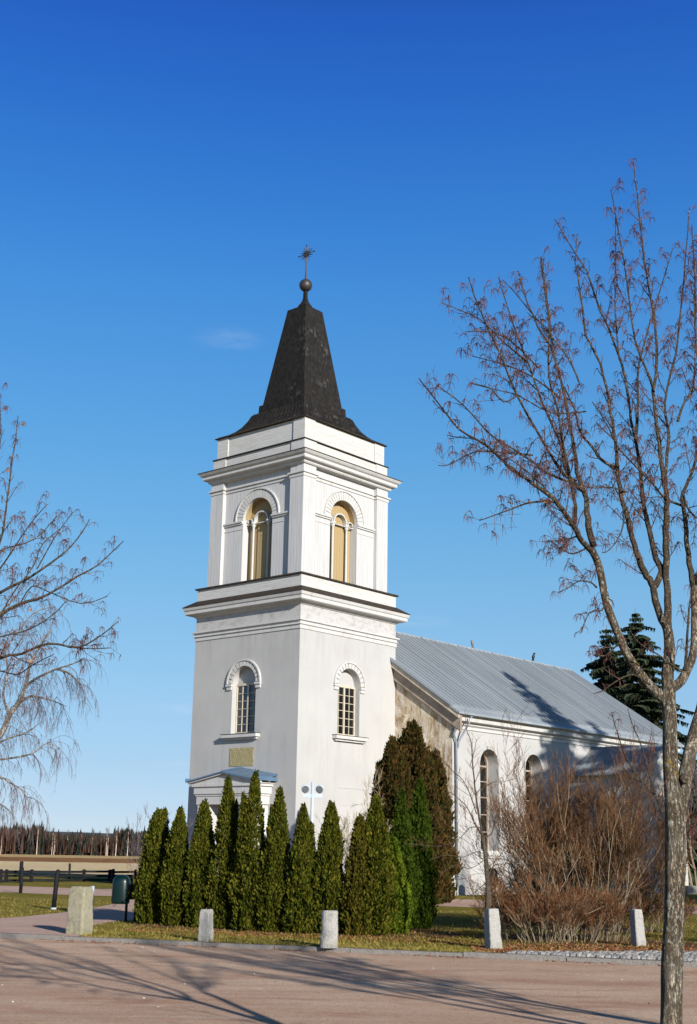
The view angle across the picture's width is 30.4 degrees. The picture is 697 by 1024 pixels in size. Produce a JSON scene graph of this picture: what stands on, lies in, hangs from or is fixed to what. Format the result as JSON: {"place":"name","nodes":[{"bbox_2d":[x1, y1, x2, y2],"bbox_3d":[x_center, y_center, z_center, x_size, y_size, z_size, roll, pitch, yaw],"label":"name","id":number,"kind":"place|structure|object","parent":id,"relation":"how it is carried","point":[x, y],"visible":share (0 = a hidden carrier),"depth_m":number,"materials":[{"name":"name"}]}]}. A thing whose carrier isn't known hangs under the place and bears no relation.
{"place":"outdoors","nodes":[
{"label":"outdoors","id":0,"kind":"place"},
{"bbox_2d":[4,873,104,874],"bbox_3d":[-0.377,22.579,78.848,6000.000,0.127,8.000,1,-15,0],"label":"rough grass","id":1,"kind":"structure","parent":0,"point":[64,874],"depth_m":79.21,"materials":[{"name":"plant"}]},
{"bbox_2d":[686,779,696,884],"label":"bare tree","id":2,"kind":"object","parent":1,"relation":"on","point":[694,859],"visible":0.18,"depth_m":76.46,"materials":[{"name":"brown wood"}]},
{"bbox_2d":[0,900,136,935],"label":"side path","id":3,"kind":"structure","parent":0,"point":[54,924],"depth_m":28.84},
{"bbox_2d":[0,582,107,848],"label":"birch tree","id":4,"kind":"object","parent":3,"relation":"on","point":[22,698],"visible":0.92,"depth_m":29.49,"materials":[{"name":"brown plant"}]},
{"bbox_2d":[65,886,92,934],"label":"stone pillar","id":5,"kind":"structure","parent":3,"relation":"on","point":[80,910],"depth_m":24.69,"materials":[{"name":"stone"}]},
{"bbox_2d":[0,857,139,862],"bbox_3d":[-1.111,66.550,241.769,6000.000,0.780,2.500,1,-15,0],"label":"field bank","id":6,"kind":"structure","parent":0,"point":[50,859],"depth_m":241.76,"materials":[{"name":"brown plant"}]},
{"bbox_2d":[0,861,140,874],"bbox_3d":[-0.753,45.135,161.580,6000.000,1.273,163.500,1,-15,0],"label":"stubble field","id":7,"kind":"structure","parent":0,"point":[43,866],"depth_m":150.52,"materials":[{"name":"plant"}]},
{"bbox_2d":[580,625,627,697],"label":"spruce tree","id":8,"kind":"object","parent":7,"relation":"on","point":[594,665],"visible":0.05,"depth_m":92.04,"materials":[{"name":"green plant"}]},
{"bbox_2d":[591,610,696,784],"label":"spruce tree","id":9,"kind":"object","parent":7,"relation":"on","point":[639,698],"visible":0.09,"depth_m":87.45,"materials":[{"name":"green plant"}]},
{"bbox_2d":[0,854,141,858],"bbox_3d":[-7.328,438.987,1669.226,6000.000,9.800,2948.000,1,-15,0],"label":"meadow","id":10,"kind":"structure","parent":0,"point":[61,856],"depth_m":395.84,"materials":[{"name":"beige plant"}]},
{"bbox_2d":[34,826,40,854],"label":"birch tree","id":11,"kind":"object","parent":10,"relation":"on","point":[37,838],"visible":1,"depth_m":462.76,"materials":[{"name":"white plant"}]},
{"bbox_2d":[0,821,142,855],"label":"wood","id":12,"kind":"object","parent":10,"relation":"on","point":[7,843],"visible":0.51,"depth_m":466.20,"materials":[{"name":"leaf"},{"name":"bark"}]},
{"bbox_2d":[0,821,147,855],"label":"conifers","id":13,"kind":"object","parent":10,"relation":"on","point":[123,836],"visible":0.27,"depth_m":466.94,"materials":[{"name":"plant"}]},
{"bbox_2d":[114,828,118,855],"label":"birch tree","id":14,"kind":"object","parent":10,"relation":"on","point":[116,840],"visible":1,"depth_m":458.81,"materials":[{"name":"white plant"}]},
{"bbox_2d":[44,831,112,836],"bbox_3d":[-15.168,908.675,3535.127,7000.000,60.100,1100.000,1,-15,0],"label":"hills","id":15,"kind":"structure","parent":0,"point":[103,834],"depth_m":3185.06,"materials":[{"name":"plant"}]},
{"bbox_2d":[0,938,696,1023],"bbox_3d":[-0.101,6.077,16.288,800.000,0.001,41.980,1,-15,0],"label":"road","id":16,"kind":"structure","parent":0,"point":[59,988],"depth_m":16.48,"materials":[{"name":"grey asphalt"}]},
{"bbox_2d":[0,932,696,966],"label":"kerb","id":17,"kind":"structure","parent":16,"relation":"on","point":[515,956],"depth_m":22.18,"materials":[{"name":"stone"}]},
{"bbox_2d":[320,910,337,947],"bbox_3d":[-0.334,7.291,22.404,0.312,0.626,0.296,1,-15,0],"label":"kerb bollard","id":18,"kind":"object","parent":17,"relation":"on","point":[329,930],"visible":1,"depth_m":22.29,"materials":[{"name":"white stone"}]},
{"bbox_2d":[12,911,696,1022],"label":"fallen leaves","id":19,"kind":"object","parent":16,"relation":"on","point":[611,948],"visible":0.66,"depth_m":23.56,"materials":[{"name":"brown plant"}]},
{"bbox_2d":[0,873,696,952],"bbox_3d":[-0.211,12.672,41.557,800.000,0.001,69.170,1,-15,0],"label":"lawn","id":20,"kind":"structure","parent":0,"point":[10,896],"depth_m":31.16,"materials":[{"name":"green plant"}]},
{"bbox_2d":[0,869,2,882],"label":"fence post","id":21,"kind":"object","parent":20,"relation":"on","point":[1,873],"visible":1,"depth_m":56.66,"materials":[{"name":"black paint"}]},
{"bbox_2d":[18,861,23,882],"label":"fence post","id":22,"kind":"object","parent":20,"relation":"on","point":[21,864],"visible":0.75,"depth_m":57.22,"materials":[{"name":"black paint"}]},
{"bbox_2d":[19,867,23,892],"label":"roadside post","id":23,"kind":"object","parent":20,"relation":"on","point":[21,879],"visible":1,"depth_m":45.08,"materials":[{"name":"black paint"}]},
{"bbox_2d":[51,871,59,909],"bbox_3d":[-7.804,10.066,34.086,0.174,0.986,0.147,1,-15,0],"label":"roadside post","id":24,"kind":"object","parent":20,"relation":"on","point":[55,889],"visible":0.96,"depth_m":34.04,"materials":[{"name":"black paint"}]},
{"bbox_2d":[2,869,137,881],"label":"rail fence","id":25,"kind":"object","parent":20,"relation":"on","point":[32,872],"visible":0.69,"depth_m":59.95,"materials":[{"name":"black paint"}]},
{"bbox_2d":[111,869,114,882],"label":"fence post","id":26,"kind":"object","parent":20,"relation":"on","point":[112,874],"visible":0.92,"depth_m":59.58,"materials":[{"name":"black paint"}]},
{"bbox_2d":[111,875,136,921],"bbox_3d":[-5.016,8.706,28.852,0.622,1.030,0.440,1,-15,0],"label":"litter bin","id":27,"kind":"object","parent":20,"relation":"on","point":[122,886],"visible":0.91,"depth_m":28.73,"materials":[{"name":"green plastic"}]},
{"bbox_2d":[198,909,213,941],"bbox_3d":[-2.596,7.537,23.364,0.228,0.567,0.222,-6,-16,23],"label":"kerb bollard","id":28,"kind":"object","parent":20,"relation":"on","point":[205,932],"visible":0.99,"depth_m":23.29,"materials":[{"name":"white stone"}]},
{"bbox_2d":[130,923,466,937],"bbox_3d":[-1.223,8.877,27.259,7.709,0.001,3.432,-3,-15,13],"label":"hedge bed","id":29,"kind":"object","parent":20,"relation":"on","point":[452,934],"visible":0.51,"depth_m":26.49,"materials":[{"name":"soil"}]},
{"bbox_2d":[128,806,170,923],"bbox_3d":[-4.310,7.878,28.667,1.081,2.568,1.042,6,-16,-20],"label":"thuja","id":30,"kind":"object","parent":29,"relation":"on","point":[147,908],"visible":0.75,"depth_m":28.44,"materials":[{"name":"green plant"}]},
{"bbox_2d":[154,806,189,925],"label":"thuja","id":31,"kind":"object","parent":29,"relation":"on","point":[172,879],"visible":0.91,"depth_m":27.84,"materials":[{"name":"green plant"}]},
{"bbox_2d":[180,798,215,926],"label":"thuja","id":32,"kind":"object","parent":29,"relation":"on","point":[200,847],"visible":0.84,"depth_m":27.60,"materials":[{"name":"green plant"}]},
{"bbox_2d":[203,774,239,928],"bbox_3d":[-2.657,7.267,27.546,0.924,3.229,0.974,1,-15,0],"label":"thuja","id":33,"kind":"object","parent":29,"relation":"on","point":[226,837],"visible":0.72,"depth_m":27.31,"materials":[{"name":"green plant"}]},
{"bbox_2d":[225,769,265,930],"bbox_3d":[-2.038,7.086,26.999,1.055,3.322,1.034,1,-15,0],"label":"thuja","id":34,"kind":"object","parent":29,"relation":"on","point":[242,887],"visible":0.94,"depth_m":26.80,"materials":[{"name":"green plant"}]},
{"bbox_2d":[253,786,295,931],"bbox_3d":[-1.523,7.186,26.662,0.894,2.968,0.882,13,-19,-38],"label":"thuja","id":35,"kind":"object","parent":29,"relation":"on","point":[272,877],"visible":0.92,"depth_m":26.45,"materials":[{"name":"green plant"}]},
{"bbox_2d":[280,802,319,933],"bbox_3d":[-0.965,7.302,26.366,0.885,2.617,0.912,1,-15,0],"label":"thuja","id":36,"kind":"object","parent":29,"relation":"on","point":[298,905],"visible":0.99,"depth_m":26.14,"materials":[{"name":"green plant"}]},
{"bbox_2d":[309,800,349,933],"bbox_3d":[-0.382,7.267,26.313,0.874,2.667,0.891,10,-17,-30],"label":"thuja","id":37,"kind":"object","parent":29,"relation":"on","point":[328,876],"visible":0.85,"depth_m":26.12,"materials":[{"name":"green plant"}]},
{"bbox_2d":[338,813,376,935],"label":"thuja","id":38,"kind":"object","parent":29,"relation":"on","point":[356,861],"visible":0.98,"depth_m":25.80,"materials":[{"name":"green plant"}]},
{"bbox_2d":[355,793,403,934],"bbox_3d":[0.589,7.165,26.135,1.084,2.813,0.975,1,-15,0],"label":"thuja","id":39,"kind":"object","parent":29,"relation":"on","point":[385,907],"visible":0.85,"depth_m":25.90,"materials":[{"name":"green plant"}]},
{"bbox_2d":[389,834,416,932],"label":"thuja","id":40,"kind":"object","parent":29,"relation":"on","point":[403,920],"visible":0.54,"depth_m":26.54,"materials":[{"name":"green plant"}]},
{"bbox_2d":[389,788,422,929],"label":"thuja","id":41,"kind":"object","parent":29,"relation":"on","point":[401,829],"visible":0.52,"depth_m":27.99,"materials":[{"name":"green plant"}]},
{"bbox_2d":[408,776,438,928],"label":"thuja","id":42,"kind":"object","parent":29,"relation":"on","point":[426,915],"visible":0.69,"depth_m":28.49,"materials":[{"name":"green plant"}]},
{"bbox_2d":[301,782,323,822],"bbox_3d":[-0.873,7.976,30.070,0.543,3.197,0.205,1,-15,0],"label":"floodlight pole","id":43,"kind":"object","parent":20,"relation":"on","point":[305,788],"visible":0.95,"depth_m":30.36,"materials":[{"name":"white metal"}]},
{"bbox_2d":[315,765,390,873],"bbox_3d":[0.394,9.494,37.397,2.744,4.098,4.045,7,-16,-21],"label":"bare shrub","id":44,"kind":"object","parent":20,"relation":"on","point":[349,836],"visible":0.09,"depth_m":37.32,"materials":[{"name":"brown plant"}]},
{"bbox_2d":[343,735,417,865],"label":"brown conifer","id":45,"kind":"object","parent":20,"relation":"on","point":[394,768],"visible":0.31,"depth_m":41.25,"materials":[{"name":"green plant"}]},
{"bbox_2d":[383,718,460,903],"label":"brown conifer","id":46,"kind":"object","parent":20,"relation":"on","point":[422,764],"visible":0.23,"depth_m":41.80,"materials":[{"name":"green plant"}]},
{"bbox_2d":[182,245,696,894],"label":"church","id":47,"kind":"structure","parent":20,"relation":"on","point":[312,665],"depth_m":53.40,"materials":[{"name":"paint"}]},
{"bbox_2d":[220,659,260,740],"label":"tower window","id":48,"kind":"structure","parent":47,"relation":"in","point":[249,680],"depth_m":51.72,"materials":[{"name":"paint"}]},
{"bbox_2d":[332,662,367,743],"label":"tower window","id":49,"kind":"structure","parent":47,"relation":"in","point":[343,682],"depth_m":52.01,"materials":[{"name":"paint"}]},
{"bbox_2d":[478,752,505,857],"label":"nave window","id":50,"kind":"structure","parent":47,"relation":"in","point":[484,772],"depth_m":53.74,"materials":[{"name":"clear glass"}]},
{"bbox_2d":[525,759,532,855],"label":"nave window","id":51,"kind":"structure","parent":47,"relation":"in","point":[527,770],"depth_m":56.54,"materials":[{"name":"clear glass"}]},
{"bbox_2d":[657,807,664,850],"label":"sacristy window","id":52,"kind":"structure","parent":47,"relation":"in","point":[661,816],"depth_m":56.74,"materials":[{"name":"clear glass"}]},
{"bbox_2d":[429,747,462,902],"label":"brown conifer","id":53,"kind":"object","parent":20,"relation":"on","point":[442,787],"visible":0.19,"depth_m":43.14,"materials":[{"name":"green plant"}]},
{"bbox_2d":[404,706,534,943],"bbox_3d":[2.301,5.856,24.195,2.702,4.451,0.764,5,-15,-15],"label":"sapling","id":54,"kind":"object","parent":20,"relation":"on","point":[487,893],"visible":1,"depth_m":24.24,"materials":[{"name":"brown plant"}]},
{"bbox_2d":[484,908,501,949],"bbox_3d":[2.566,7.394,22.730,0.263,0.688,0.240,7,-16,-23],"label":"kerb bollard","id":55,"kind":"object","parent":20,"relation":"on","point":[492,931],"visible":0.99,"depth_m":22.65,"materials":[{"name":"white stone"}]},
{"bbox_2d":[489,868,497,893],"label":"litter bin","id":56,"kind":"object","parent":20,"relation":"on","point":[493,874],"visible":0.17,"depth_m":48.87,"materials":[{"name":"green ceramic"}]},
{"bbox_2d":[475,856,568,926],"bbox_3d":[4.314,8.767,29.809,2.552,1.753,2.253,13,-19,-38],"label":"red shrub","id":57,"kind":"object","parent":20,"relation":"on","point":[508,888],"visible":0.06,"depth_m":29.87,"materials":[{"name":"brown plant"}]},
{"bbox_2d":[431,772,643,930],"bbox_3d":[4.378,7.485,28.596,5.177,3.618,3.146,1,-15,0],"label":"bare shrub","id":58,"kind":"object","parent":20,"relation":"on","point":[516,881],"visible":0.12,"depth_m":28.65,"materials":[{"name":"brown plant"}]},
{"bbox_2d":[474,933,696,949],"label":"shrub bed","id":59,"kind":"object","parent":20,"relation":"on","point":[650,940],"visible":0.34,"depth_m":24.98,"materials":[{"name":"fallen dry leaves"},{"name":"grass"}]},
{"bbox_2d":[464,851,561,940],"bbox_3d":[3.331,7.613,25.424,2.114,1.713,2.000,1,-15,0],"label":"red shrub","id":60,"kind":"object","parent":59,"relation":"on","point":[495,902],"visible":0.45,"depth_m":25.18,"materials":[{"name":"brown plant"}]},
{"bbox_2d":[493,872,603,943],"bbox_3d":[3.830,7.537,24.477,2.159,1.392,2.067,1,-15,0],"label":"red shrub","id":61,"kind":"object","parent":59,"relation":"on","point":[540,915],"visible":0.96,"depth_m":24.40,"materials":[{"name":"brown plant"}]},
{"bbox_2d":[466,703,682,939],"bbox_3d":[4.821,6.400,26.710,4.494,4.772,4.712,1,-15,0],"label":"bare shrub","id":62,"kind":"object","parent":59,"relation":"on","point":[543,845],"visible":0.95,"depth_m":26.32,"materials":[{"name":"brown plant"}]},
{"bbox_2d":[525,872,624,942],"bbox_3d":[4.376,7.707,24.961,2.053,1.329,1.865,1,-15,0],"label":"red shrub","id":63,"kind":"object","parent":59,"relation":"on","point":[603,916],"visible":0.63,"depth_m":24.77,"materials":[{"name":"brown plant"}]},
{"bbox_2d":[555,882,648,941],"bbox_3d":[4.854,8.030,25.597,1.753,1.252,2.024,10,-17,-31],"label":"red shrub","id":64,"kind":"object","parent":59,"relation":"on","point":[619,920],"visible":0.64,"depth_m":25.22,"materials":[{"name":"brown plant"}]},
{"bbox_2d":[630,909,645,945],"bbox_3d":[5.422,7.790,24.003,0.225,0.665,0.218,7,-16,-21],"label":"kerb bollard","id":65,"kind":"object","parent":59,"relation":"on","point":[637,935],"visible":0.97,"depth_m":23.93,"materials":[{"name":"white stone"}]},
{"bbox_2d":[523,790,695,932],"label":"bare shrub","id":66,"kind":"object","parent":20,"relation":"on","point":[644,889],"visible":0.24,"depth_m":28.36,"materials":[{"name":"brown plant"}]},
{"bbox_2d":[572,876,662,930],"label":"red shrub","id":67,"kind":"object","parent":20,"relation":"on","point":[648,900],"visible":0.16,"depth_m":28.95,"materials":[{"name":"brown plant"}]},
{"bbox_2d":[603,886,696,932],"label":"red shrub","id":68,"kind":"object","parent":20,"relation":"on","point":[687,912],"visible":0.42,"depth_m":28.35,"materials":[{"name":"brown plant"}]},
{"bbox_2d":[685,761,696,885],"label":"bare tree","id":69,"kind":"object","parent":20,"relation":"on","point":[689,807],"visible":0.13,"depth_m":67.89,"materials":[{"name":"brown wood"}]},
{"bbox_2d":[0,886,696,913],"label":"church path","id":70,"kind":"structure","parent":0,"point":[108,892],"depth_m":46.05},
{"bbox_2d":[125,805,194,882],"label":"bare shrub","id":71,"kind":"object","parent":70,"relation":"on","point":[137,849],"visible":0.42,"depth_m":47.84,"materials":[{"name":"brown plant"}]},
{"bbox_2d":[0,0,696,963],"label":"sky","id":72,"kind":"structure","parent":0,"point":[168,168],"materials":[{"name":"blue"}]},
{"bbox_2d":[506,950,696,961],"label":"cobbled paving","id":73,"kind":"structure","parent":0,"point":[690,956],"depth_m":21.37,"materials":[{"name":"stone"}]},
{"label":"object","id":74,"kind":"structure","parent":0,"visible":0},
{"bbox_2d":[0,383,123,683],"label":"maple tree","id":75,"kind":"object","parent":74,"relation":"on","point":[33,599],"visible":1,"depth_m":9.60,"materials":[{"name":"brown plant"}]},
{"bbox_2d":[415,155,696,1023],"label":"maple tree","id":76,"kind":"object","parent":74,"relation":"on","point":[677,785],"visible":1,"depth_m":8.67,"materials":[{"name":"brown plant"}]}
]}

